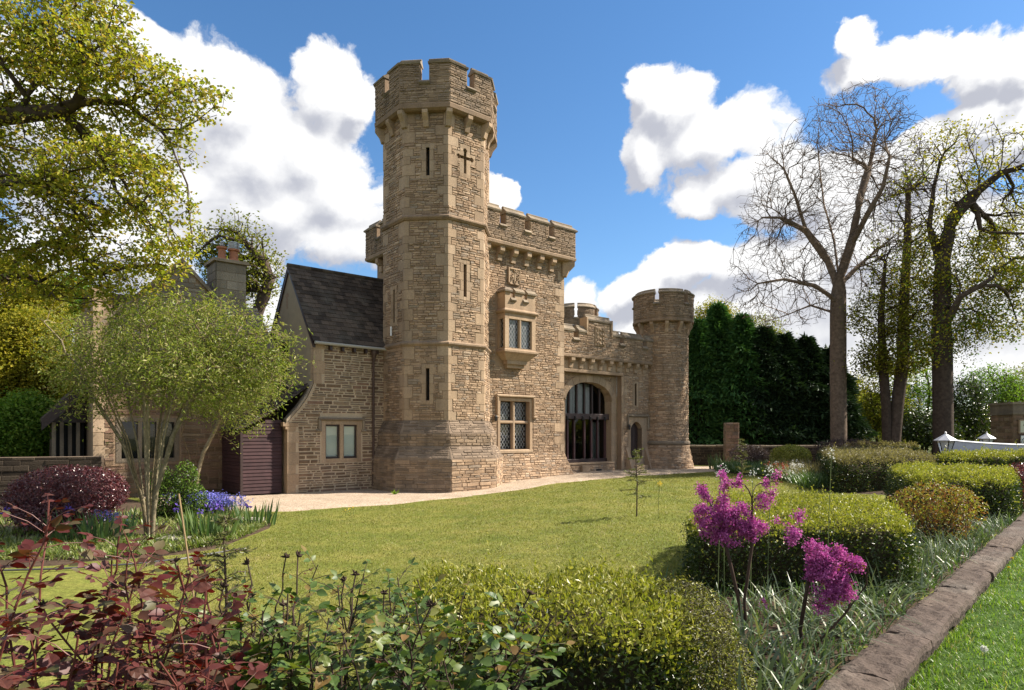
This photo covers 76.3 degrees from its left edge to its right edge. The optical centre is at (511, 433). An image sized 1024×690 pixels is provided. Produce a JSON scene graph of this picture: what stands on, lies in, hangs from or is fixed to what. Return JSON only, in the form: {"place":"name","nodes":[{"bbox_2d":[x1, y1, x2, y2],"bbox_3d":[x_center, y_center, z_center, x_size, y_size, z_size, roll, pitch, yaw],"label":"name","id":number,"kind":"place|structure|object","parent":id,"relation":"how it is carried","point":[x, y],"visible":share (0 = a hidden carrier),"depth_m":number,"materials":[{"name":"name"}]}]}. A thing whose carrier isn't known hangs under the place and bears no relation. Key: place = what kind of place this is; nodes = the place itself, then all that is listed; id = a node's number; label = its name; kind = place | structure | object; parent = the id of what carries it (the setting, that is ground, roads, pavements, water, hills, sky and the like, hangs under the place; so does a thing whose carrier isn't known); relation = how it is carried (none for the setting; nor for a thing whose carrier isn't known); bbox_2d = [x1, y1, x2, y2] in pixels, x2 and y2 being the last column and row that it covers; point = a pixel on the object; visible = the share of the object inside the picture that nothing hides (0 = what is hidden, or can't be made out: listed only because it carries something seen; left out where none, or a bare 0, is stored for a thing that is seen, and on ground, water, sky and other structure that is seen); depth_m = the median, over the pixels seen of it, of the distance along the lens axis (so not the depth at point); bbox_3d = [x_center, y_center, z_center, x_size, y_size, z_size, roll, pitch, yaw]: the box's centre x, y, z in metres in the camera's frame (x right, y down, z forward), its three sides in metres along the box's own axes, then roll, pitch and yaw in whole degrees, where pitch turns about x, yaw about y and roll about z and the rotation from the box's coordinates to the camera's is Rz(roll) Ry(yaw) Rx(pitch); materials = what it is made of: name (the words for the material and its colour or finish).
{"place":"outdoors","nodes":[
{"label":"outdoors","id":0,"kind":"place"},
{"bbox_2d":[137,466,714,511],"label":"gravel path","id":1,"kind":"structure","parent":0,"point":[327,500],"depth_m":21.52,"materials":[{"name":"beige gravel"}]},
{"bbox_2d":[162,334,296,492],"bbox_3d":[-8.748,-0.560,20.273,4.413,5.167,2.914,0,0,0],"label":"tree","id":2,"kind":"object","parent":1,"relation":"on","point":[219,416],"visible":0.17,"depth_m":20.26,"materials":[{"name":"green plant"}]},
{"bbox_2d":[0,465,1009,689],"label":"lawn","id":3,"kind":"structure","parent":0,"point":[71,585],"depth_m":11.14,"materials":[{"name":"green plant"}]},
{"bbox_2d":[3,547,244,570],"bbox_3d":[-7.711,2.042,10.042,6.640,0.035,0.999,0,0,-19],"label":"edging","id":4,"kind":"object","parent":3,"relation":"on","point":[100,565],"visible":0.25,"depth_m":9.94,"materials":[{"name":"stone"}]},
{"bbox_2d":[0,499,270,567],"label":"bed","id":5,"kind":"object","parent":3,"relation":"in","point":[129,504],"visible":0.11,"depth_m":11.86,"materials":[{"name":"soil"}]},
{"bbox_2d":[0,464,130,532],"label":"berberis bush","id":6,"kind":"object","parent":5,"relation":"on","point":[58,488],"visible":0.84,"depth_m":13.11,"materials":[{"name":"purple plant"}]},
{"bbox_2d":[43,509,109,541],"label":"iris clump","id":7,"kind":"object","parent":5,"relation":"on","point":[70,533],"visible":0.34,"depth_m":12.19,"materials":[{"name":"green plant"}]},
{"bbox_2d":[64,507,139,542],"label":"iris clump","id":8,"kind":"object","parent":5,"relation":"on","point":[101,532],"visible":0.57,"depth_m":12.22,"materials":[{"name":"green plant"}]},
{"bbox_2d":[91,509,132,535],"bbox_3d":[-7.831,1.768,12.780,1.030,0.565,0.447,0,0,9],"label":"bluebell patch","id":9,"kind":"object","parent":5,"relation":"on","point":[110,517],"visible":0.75,"depth_m":12.79,"materials":[{"name":"blue plant"}]},
{"bbox_2d":[0,0,234,318],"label":"maple tree","id":10,"kind":"object","parent":5,"relation":"on","point":[35,65],"visible":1,"depth_m":12.10,"materials":[{"name":"green plant"}]},
{"bbox_2d":[0,500,252,535],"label":"iris flowers","id":11,"kind":"object","parent":5,"relation":"on","point":[216,507],"visible":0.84,"depth_m":12.90,"materials":[{"name":"purple plant"}]},
{"bbox_2d":[0,505,263,539],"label":"ground cover","id":12,"kind":"object","parent":5,"relation":"on","point":[3,530],"visible":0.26,"depth_m":14.36,"materials":[{"name":"green plant"}]},
{"bbox_2d":[0,518,266,559],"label":"ground cover","id":13,"kind":"object","parent":5,"relation":"on","point":[10,546],"visible":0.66,"depth_m":11.70,"materials":[{"name":"green plant"}]},
{"bbox_2d":[18,261,315,535],"bbox_3d":[-7.136,-0.641,12.780,6.521,5.326,3.540,0,0,8],"label":"tree","id":14,"kind":"object","parent":5,"relation":"on","point":[178,360],"visible":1,"depth_m":12.60,"materials":[{"name":"green plant"}]},
{"bbox_2d":[149,458,208,518],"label":"green shrub","id":15,"kind":"object","parent":5,"relation":"on","point":[184,490],"visible":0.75,"depth_m":15.34,"materials":[{"name":"green plant"}]},
{"bbox_2d":[176,503,223,532],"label":"iris clump","id":16,"kind":"object","parent":5,"relation":"on","point":[204,517],"visible":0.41,"depth_m":12.97,"materials":[{"name":"green plant"}]},
{"bbox_2d":[163,489,252,516],"bbox_3d":[-7.760,1.719,16.318,2.866,0.665,1.079,0,0,18],"label":"bluebell patch","id":17,"kind":"object","parent":5,"relation":"on","point":[225,503],"visible":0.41,"depth_m":15.99,"materials":[{"name":"blue plant"}]},
{"bbox_2d":[178,505,244,539],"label":"iris clump","id":18,"kind":"object","parent":5,"relation":"on","point":[210,529],"visible":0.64,"depth_m":12.55,"materials":[{"name":"green plant"}]},
{"bbox_2d":[230,499,280,526],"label":"iris clump","id":19,"kind":"object","parent":5,"relation":"on","point":[247,516],"visible":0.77,"depth_m":14.55,"materials":[{"name":"green plant"}]},
{"bbox_2d":[178,494,199,639],"bbox_3d":[-2.375,1.270,4.875,0.231,1.642,0.016,0,0,-13],"label":"bamboo cane","id":20,"kind":"object","parent":3,"relation":"on","point":[184,533],"visible":0.54,"depth_m":4.86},
{"bbox_2d":[180,507,261,655],"bbox_3d":[-2.454,1.354,5.498,0.677,1.471,0.765,0,0,-29],"label":"cedar sapling","id":21,"kind":"object","parent":3,"relation":"on","point":[224,521],"visible":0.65,"depth_m":5.50,"materials":[{"name":"green plant"}]},
{"bbox_2d":[619,448,651,516],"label":"cedar sapling","id":22,"kind":"object","parent":3,"relation":"on","point":[636,452],"visible":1,"depth_m":13.89,"materials":[{"name":"green plant"}]},
{"bbox_2d":[732,439,752,482],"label":"cedar sapling","id":23,"kind":"object","parent":3,"relation":"on","point":[739,450],"visible":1,"depth_m":23.00,"materials":[{"name":"green plant"}]},
{"bbox_2d":[727,465,886,494],"bbox_3d":[14.631,1.755,27.778,12.033,0.090,19.999,0,0,22],"label":"bed","id":24,"kind":"object","parent":3,"relation":"in","point":[879,492],"visible":0.04,"depth_m":19.61,"materials":[{"name":"soil"}]},
{"bbox_2d":[726,444,769,462],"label":"weeping purple shrub","id":25,"kind":"object","parent":24,"relation":"on","point":[760,454],"visible":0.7,"depth_m":32.89,"materials":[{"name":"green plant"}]},
{"bbox_2d":[712,458,832,487],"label":"ground cover","id":26,"kind":"object","parent":24,"relation":"on","point":[804,480],"visible":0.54,"depth_m":24.36,"materials":[{"name":"green plant"}]},
{"bbox_2d":[767,444,812,465],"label":"golden shrub","id":27,"kind":"object","parent":24,"relation":"on","point":[776,453],"visible":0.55,"depth_m":29.77,"materials":[{"name":"green plant"}]},
{"bbox_2d":[761,456,824,479],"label":"ground cover","id":28,"kind":"object","parent":24,"relation":"on","point":[816,467],"visible":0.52,"depth_m":25.18,"materials":[{"name":"green plant"}]},
{"bbox_2d":[723,76,936,447],"bbox_3d":[15.855,-7.952,33.130,10.872,19.652,5.040,0,0,0],"label":"bare tree","id":29,"kind":"object","parent":24,"relation":"on","point":[839,278],"visible":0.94,"depth_m":32.73,"materials":[{"name":"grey plant"}]},
{"bbox_2d":[813,437,880,450],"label":"clipped hedge","id":30,"kind":"object","parent":24,"relation":"on","point":[852,440],"visible":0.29,"depth_m":31.45,"materials":[{"name":"green plant"}]},
{"bbox_2d":[815,439,939,492],"bbox_3d":[13.392,1.060,24.451,3.640,1.651,12.514,0,0,24],"label":"clipped hedge","id":31,"kind":"object","parent":24,"relation":"on","point":[859,469],"visible":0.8,"depth_m":19.84,"materials":[{"name":"green plant"}]},
{"bbox_2d":[845,436,920,451],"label":"clipped hedge","id":32,"kind":"object","parent":24,"relation":"on","point":[886,443],"visible":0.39,"depth_m":31.27,"materials":[{"name":"green plant"}]},
{"bbox_2d":[833,140,963,445],"bbox_3d":[18.994,-6.196,31.958,6.033,16.183,4.599,0,0,0],"label":"twin stemmed tree","id":33,"kind":"object","parent":24,"relation":"on","point":[882,361],"visible":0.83,"depth_m":31.77,"materials":[{"name":"green plant"}]},
{"bbox_2d":[875,114,1023,454],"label":"budding tree","id":34,"kind":"object","parent":24,"relation":"on","point":[943,338],"visible":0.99,"depth_m":29.68,"materials":[{"name":"green plant"}]},
{"bbox_2d":[936,438,1023,480],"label":"clipped hedge","id":35,"kind":"object","parent":24,"relation":"on","point":[996,457],"visible":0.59,"depth_m":19.63,"materials":[{"name":"green plant"}]},
{"bbox_2d":[0,0,1023,411],"label":"sky","id":36,"kind":"structure","parent":0,"point":[638,127],"materials":[{"name":"blue"}]},
{"bbox_2d":[643,512,1021,689],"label":"front bed","id":37,"kind":"object","parent":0,"point":[774,627],"visible":0.02,"depth_m":5.97,"materials":[{"name":"soil"}]},
{"bbox_2d":[0,493,267,689],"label":"rose bush","id":38,"kind":"object","parent":37,"relation":"on","point":[57,664],"visible":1,"depth_m":2.11,"materials":[{"name":"red plant"}]},
{"bbox_2d":[126,550,398,689],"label":"rose bush","id":39,"kind":"object","parent":37,"relation":"on","point":[285,556],"visible":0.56,"depth_m":2.73,"materials":[{"name":"plant"}]},
{"bbox_2d":[143,545,574,689],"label":"rose bush","id":40,"kind":"object","parent":37,"relation":"on","point":[425,673],"visible":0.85,"depth_m":2.51,"materials":[{"name":"green plant"}]},
{"bbox_2d":[387,532,712,689],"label":"clipped hedge","id":41,"kind":"object","parent":37,"relation":"on","point":[611,630],"visible":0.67,"depth_m":3.92,"materials":[{"name":"green plant"}]},
{"bbox_2d":[320,505,1023,689],"bbox_3d":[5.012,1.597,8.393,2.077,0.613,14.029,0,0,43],"label":"ground cover","id":42,"kind":"object","parent":37,"relation":"on","point":[850,633],"visible":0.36,"depth_m":5.96,"materials":[{"name":"green plant"}]},
{"bbox_2d":[635,573,757,689],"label":"heath bush","id":43,"kind":"object","parent":37,"relation":"on","point":[714,624],"visible":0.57,"depth_m":4.01,"materials":[{"name":"green plant"}]},
{"bbox_2d":[689,465,788,629],"bbox_3d":[2.016,1.078,5.689,0.874,1.590,0.406,0,0,0],"label":"judas tree","id":44,"kind":"object","parent":37,"relation":"on","point":[724,523],"visible":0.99,"depth_m":5.68,"materials":[{"name":"purple plant"}]},
{"bbox_2d":[690,651,824,689],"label":"iris clump","id":45,"kind":"object","parent":37,"relation":"on","point":[759,685],"visible":0.59,"depth_m":3.86,"materials":[{"name":"green plant"}]},
{"bbox_2d":[699,631,816,689],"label":"iris clump","id":46,"kind":"object","parent":37,"relation":"on","point":[770,666],"visible":0.47,"depth_m":4.46,"materials":[{"name":"green plant"}]},
{"bbox_2d":[716,600,818,660],"bbox_3d":[2.075,1.604,5.286,0.763,0.375,1.165,0,0,36],"label":"strap leaf clump","id":47,"kind":"object","parent":37,"relation":"on","point":[742,625],"visible":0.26,"depth_m":5.41,"materials":[{"name":"green plant"}]},
{"bbox_2d":[714,447,834,606],"bbox_3d":[2.688,0.960,6.727,1.487,1.627,0.286,0,0,-15],"label":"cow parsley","id":48,"kind":"object","parent":37,"relation":"on","point":[769,522],"visible":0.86,"depth_m":6.70,"materials":[{"name":"white plant"}]},
{"bbox_2d":[744,617,851,689],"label":"strap leaf clump","id":49,"kind":"object","parent":37,"relation":"on","point":[784,660],"visible":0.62,"depth_m":4.58,"materials":[{"name":"green plant"}]},
{"bbox_2d":[676,462,926,597],"bbox_3d":[3.662,1.194,8.389,2.691,1.531,4.051,0,0,24],"label":"clipped hedge","id":50,"kind":"object","parent":37,"relation":"on","point":[881,528],"visible":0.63,"depth_m":7.12,"materials":[{"name":"green plant"}]},
{"bbox_2d":[732,584,870,637],"bbox_3d":[2.540,1.583,5.828,1.158,0.369,0.821,0,0,43],"label":"strap leaf clump","id":51,"kind":"object","parent":37,"relation":"on","point":[790,609],"visible":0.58,"depth_m":5.95,"materials":[{"name":"green plant"}]},
{"bbox_2d":[759,508,868,651],"bbox_3d":[2.321,1.220,5.029,0.869,1.307,0.373,0,0,0],"label":"judas tree","id":52,"kind":"object","parent":37,"relation":"on","point":[823,567],"visible":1,"depth_m":4.98,"materials":[{"name":"purple plant"}]},
{"bbox_2d":[750,611,885,662],"bbox_3d":[2.416,1.543,5.103,1.062,0.453,0.863,0,0,38],"label":"strap leaf clump","id":53,"kind":"object","parent":37,"relation":"on","point":[810,637],"visible":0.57,"depth_m":5.05,"materials":[{"name":"green plant"}]},
{"bbox_2d":[791,595,916,637],"bbox_3d":[2.808,1.541,5.765,0.984,0.438,1.071,0,0,0],"label":"strap leaf clump","id":54,"kind":"object","parent":37,"relation":"on","point":[839,613],"visible":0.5,"depth_m":5.62,"materials":[{"name":"green plant"}]},
{"bbox_2d":[846,573,941,620],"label":"strap leaf clump","id":55,"kind":"object","parent":37,"relation":"on","point":[889,601],"visible":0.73,"depth_m":6.24,"materials":[{"name":"green plant"}]},
{"bbox_2d":[854,551,942,603],"bbox_3d":[4.026,1.500,6.918,0.928,0.521,1.134,0,0,-22],"label":"strap leaf clump","id":56,"kind":"object","parent":37,"relation":"on","point":[872,587],"visible":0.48,"depth_m":6.77,"materials":[{"name":"green plant"}]},
{"bbox_2d":[903,549,944,592],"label":"strap leaf clump","id":57,"kind":"object","parent":37,"relation":"on","point":[925,580],"visible":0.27,"depth_m":7.28,"materials":[{"name":"green plant"}]},
{"bbox_2d":[887,479,989,543],"bbox_3d":[6.750,1.327,10.397,1.690,1.197,1.223,0,0,0],"label":"copper shrub","id":58,"kind":"object","parent":37,"relation":"on","point":[935,509],"visible":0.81,"depth_m":10.21,"materials":[{"name":"brown plant"}]},
{"bbox_2d":[881,454,1023,523],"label":"clipped hedge","id":59,"kind":"object","parent":37,"relation":"on","point":[996,488],"visible":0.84,"depth_m":13.14,"materials":[{"name":"green plant"}]},
{"bbox_2d":[871,438,931,454],"bbox_3d":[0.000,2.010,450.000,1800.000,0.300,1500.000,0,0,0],"label":"ground","id":60,"kind":"structure","parent":0,"point":[919,446],"depth_m":85.38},
{"bbox_2d":[0,308,37,397],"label":"broadleaf tree","id":61,"kind":"object","parent":60,"relation":"on","point":[5,354],"visible":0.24,"depth_m":23.93,"materials":[{"name":"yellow plant"}]},
{"bbox_2d":[0,408,46,456],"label":"leafy shrub","id":62,"kind":"object","parent":60,"relation":"on","point":[10,439],"visible":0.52,"depth_m":20.85,"materials":[{"name":"green plant"}]},
{"bbox_2d":[0,386,60,456],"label":"leafy shrub","id":63,"kind":"object","parent":60,"relation":"on","point":[27,406],"visible":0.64,"depth_m":21.30,"materials":[{"name":"green plant"}]},
{"bbox_2d":[0,300,73,401],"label":"broadleaf tree","id":64,"kind":"object","parent":60,"relation":"on","point":[20,323],"visible":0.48,"depth_m":24.24,"materials":[{"name":"green plant"}]},
{"bbox_2d":[0,254,77,329],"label":"broadleaf tree","id":65,"kind":"object","parent":60,"relation":"on","point":[7,303],"visible":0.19,"depth_m":26.56,"materials":[{"name":"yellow plant"}]},
{"bbox_2d":[0,456,103,506],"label":"garden wall","id":66,"kind":"structure","parent":60,"relation":"on","point":[12,468],"depth_m":18.24,"materials":[{"name":"stone"}]},
{"bbox_2d":[46,269,96,332],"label":"broadleaf tree","id":67,"kind":"object","parent":60,"relation":"on","point":[70,304],"visible":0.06,"depth_m":29.59,"materials":[{"name":"green plant"}]},
{"bbox_2d":[39,241,277,497],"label":"stone house","id":68,"kind":"structure","parent":60,"relation":"on","point":[225,275],"depth_m":21.92,"materials":[{"name":"brown stone"}]},
{"bbox_2d":[116,417,178,462],"bbox_3d":[-12.019,0.220,21.520,1.850,1.460,0.164,0,0,-40],"label":"window","id":69,"kind":"structure","parent":68,"relation":"in","point":[174,455],"depth_m":21.33,"materials":[{"name":"grey glass"}]},
{"bbox_2d":[186,203,288,316],"bbox_3d":[-14.285,-4.726,34.092,6.200,14.506,4.077,0,0,0],"label":"oak tree","id":70,"kind":"object","parent":60,"relation":"on","point":[258,260],"visible":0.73,"depth_m":33.74,"materials":[{"name":"green plant"}]},
{"bbox_2d":[220,263,386,495],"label":"cottage wing","id":71,"kind":"structure","parent":60,"relation":"on","point":[322,436],"depth_m":23.25,"materials":[{"name":"beige stone"}]},
{"bbox_2d":[322,420,360,462],"bbox_3d":[-6.114,0.290,23.278,1.500,1.480,0.162,0,0,-40],"label":"window","id":72,"kind":"structure","parent":71,"relation":"in","point":[330,429],"depth_m":23.23,"materials":[{"name":"stone"}]},
{"bbox_2d":[371,58,502,492],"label":"octagonal tower","id":73,"kind":"structure","parent":60,"relation":"on","point":[436,133],"depth_m":23.13,"materials":[{"name":"stone"}]},
{"bbox_2d":[363,202,577,482],"bbox_3d":[-1.742,-3.337,27.999,7.173,11.215,6.060,0,0,-39],"label":"gatehouse","id":74,"kind":"object","parent":60,"relation":"on","point":[532,259],"visible":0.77,"depth_m":26.77,"materials":[{"name":"stone"}]},
{"bbox_2d":[497,397,532,452],"bbox_3d":[-0.147,-0.320,26.682,1.860,2.220,0.960,0,0,-40],"label":"window","id":75,"kind":"structure","parent":74,"relation":"in","point":[508,422],"depth_m":26.73,"materials":[{"name":"stone"}]},
{"bbox_2d":[496,287,538,368],"bbox_3d":[0.217,-4.180,26.076,1.790,3.140,0.600,0,0,-40],"label":"oriel window","id":76,"kind":"structure","parent":74,"relation":"in","point":[515,307],"depth_m":25.91,"materials":[{"name":"stone"}]},
{"bbox_2d":[564,303,598,326],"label":"round turret","id":77,"kind":"object","parent":60,"relation":"on","point":[582,310],"visible":0.08,"depth_m":40.67,"materials":[{"name":"stone"}]},
{"bbox_2d":[564,314,653,471],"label":"archway wing","id":78,"kind":"structure","parent":60,"relation":"on","point":[606,385],"depth_m":31.14,"materials":[{"name":"beige stone"}]},
{"bbox_2d":[631,423,637,457],"bbox_3d":[5.921,0.315,32.069,0.834,1.810,0.104,0,0,-40],"label":"door","id":79,"kind":"structure","parent":78,"relation":"in","point":[634,430],"depth_m":32.20,"materials":[{"name":"brown wood"}]},
{"bbox_2d":[632,288,694,468],"bbox_3d":[7.717,-2.502,33.321,3.160,9.245,3.194,0,0,-40],"label":"round turret","id":80,"kind":"object","parent":60,"relation":"on","point":[665,321],"visible":0.9,"depth_m":32.13,"materials":[{"name":"stone"}]},
{"bbox_2d":[688,317,729,444],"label":"conifer","id":81,"kind":"object","parent":60,"relation":"on","point":[702,353],"visible":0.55,"depth_m":40.88,"materials":[{"name":"green plant"}]},
{"bbox_2d":[694,294,741,318],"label":"broadleaf tree","id":82,"kind":"object","parent":60,"relation":"on","point":[699,312],"visible":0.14,"depth_m":55.39,"materials":[{"name":"green plant"}]},
{"bbox_2d":[689,300,758,444],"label":"conifer","id":83,"kind":"object","parent":60,"relation":"on","point":[719,317],"visible":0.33,"depth_m":41.38,"materials":[{"name":"green plant"}]},
{"bbox_2d":[723,423,738,461],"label":"gate pier","id":84,"kind":"structure","parent":60,"relation":"on","point":[731,435],"depth_m":35.25,"materials":[{"name":"brown stone"}]},
{"bbox_2d":[702,312,784,444],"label":"conifer","id":85,"kind":"object","parent":60,"relation":"on","point":[743,328],"visible":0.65,"depth_m":40.33,"materials":[{"name":"green plant"}]},
{"bbox_2d":[689,445,829,465],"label":"boundary wall","id":86,"kind":"structure","parent":60,"relation":"on","point":[699,454],"depth_m":37.00,"materials":[{"name":"stone"}]},
{"bbox_2d":[722,324,810,444],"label":"conifer","id":87,"kind":"object","parent":60,"relation":"on","point":[767,344],"visible":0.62,"depth_m":39.75,"materials":[{"name":"green plant"}]},
{"bbox_2d":[748,308,791,333],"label":"broadleaf tree","id":88,"kind":"object","parent":60,"relation":"on","point":[768,324],"visible":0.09,"depth_m":57.11,"materials":[{"name":"green plant"}]},
{"bbox_2d":[749,331,829,444],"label":"conifer","id":89,"kind":"object","parent":60,"relation":"on","point":[793,372],"visible":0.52,"depth_m":39.54,"materials":[{"name":"green plant"}]},
{"bbox_2d":[785,332,855,444],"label":"conifer","id":90,"kind":"object","parent":60,"relation":"on","point":[812,357],"visible":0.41,"depth_m":39.74,"materials":[{"name":"green plant"}]},
{"bbox_2d":[803,343,879,442],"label":"conifer","id":91,"kind":"object","parent":60,"relation":"on","point":[854,410],"visible":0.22,"depth_m":39.67,"materials":[{"name":"green plant"}]},
{"bbox_2d":[850,371,891,441],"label":"hedgerow shrub","id":92,"kind":"object","parent":60,"relation":"on","point":[864,408],"visible":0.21,"depth_m":43.25,"materials":[{"name":"green plant"}]},
{"bbox_2d":[857,348,927,442],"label":"hedgerow shrub","id":93,"kind":"object","parent":60,"relation":"on","point":[874,411],"visible":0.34,"depth_m":42.63,"materials":[{"name":"green plant"}]},
{"bbox_2d":[890,353,931,451],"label":"hedgerow shrub","id":94,"kind":"object","parent":60,"relation":"on","point":[919,393],"visible":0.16,"depth_m":43.54,"materials":[{"name":"green plant"}]},
{"bbox_2d":[901,402,976,453],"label":"hedgerow shrub","id":95,"kind":"object","parent":60,"relation":"on","point":[919,430],"visible":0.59,"depth_m":40.27,"materials":[{"name":"green plant"}]},
{"bbox_2d":[928,367,1004,440],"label":"hedgerow shrub","id":96,"kind":"object","parent":60,"relation":"on","point":[976,410],"visible":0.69,"depth_m":41.27,"materials":[{"name":"green plant"}]},
{"bbox_2d":[935,437,1023,462],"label":"white gate","id":97,"kind":"structure","parent":60,"relation":"on","point":[968,445],"depth_m":23.80,"materials":[{"name":"grey paint"}]},
{"bbox_2d":[933,431,957,452],"bbox_3d":[15.300,0.850,23.000,0.685,1.840,0.704,0,0,0],"label":"post lantern","id":98,"kind":"object","parent":97,"relation":"on","point":[944,439],"visible":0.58,"depth_m":22.86,"materials":[{"name":"metal"}]},
{"bbox_2d":[955,353,1023,434],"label":"hedgerow shrub","id":99,"kind":"object","parent":60,"relation":"on","point":[1002,386],"visible":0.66,"depth_m":45.28,"materials":[{"name":"green plant"}]},
{"bbox_2d":[987,402,1023,443],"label":"stone outbuilding","id":100,"kind":"structure","parent":60,"relation":"on","point":[1006,417],"depth_m":34.43,"materials":[{"name":"beige stone"}]},
{"bbox_2d":[995,362,1023,401],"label":"hedgerow shrub","id":101,"kind":"object","parent":60,"relation":"on","point":[1019,372],"visible":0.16,"depth_m":46.75,"materials":[{"name":"green plant"}]},
{"bbox_2d":[902,544,1023,689],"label":"verge","id":102,"kind":"structure","parent":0,"point":[1002,644],"depth_m":5.53,"materials":[{"name":"green plant"}]},
{"bbox_2d":[818,512,1023,689],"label":"stone edging","id":103,"kind":"structure","parent":102,"relation":"on","point":[880,665],"depth_m":5.55,"materials":[{"name":"stone"}]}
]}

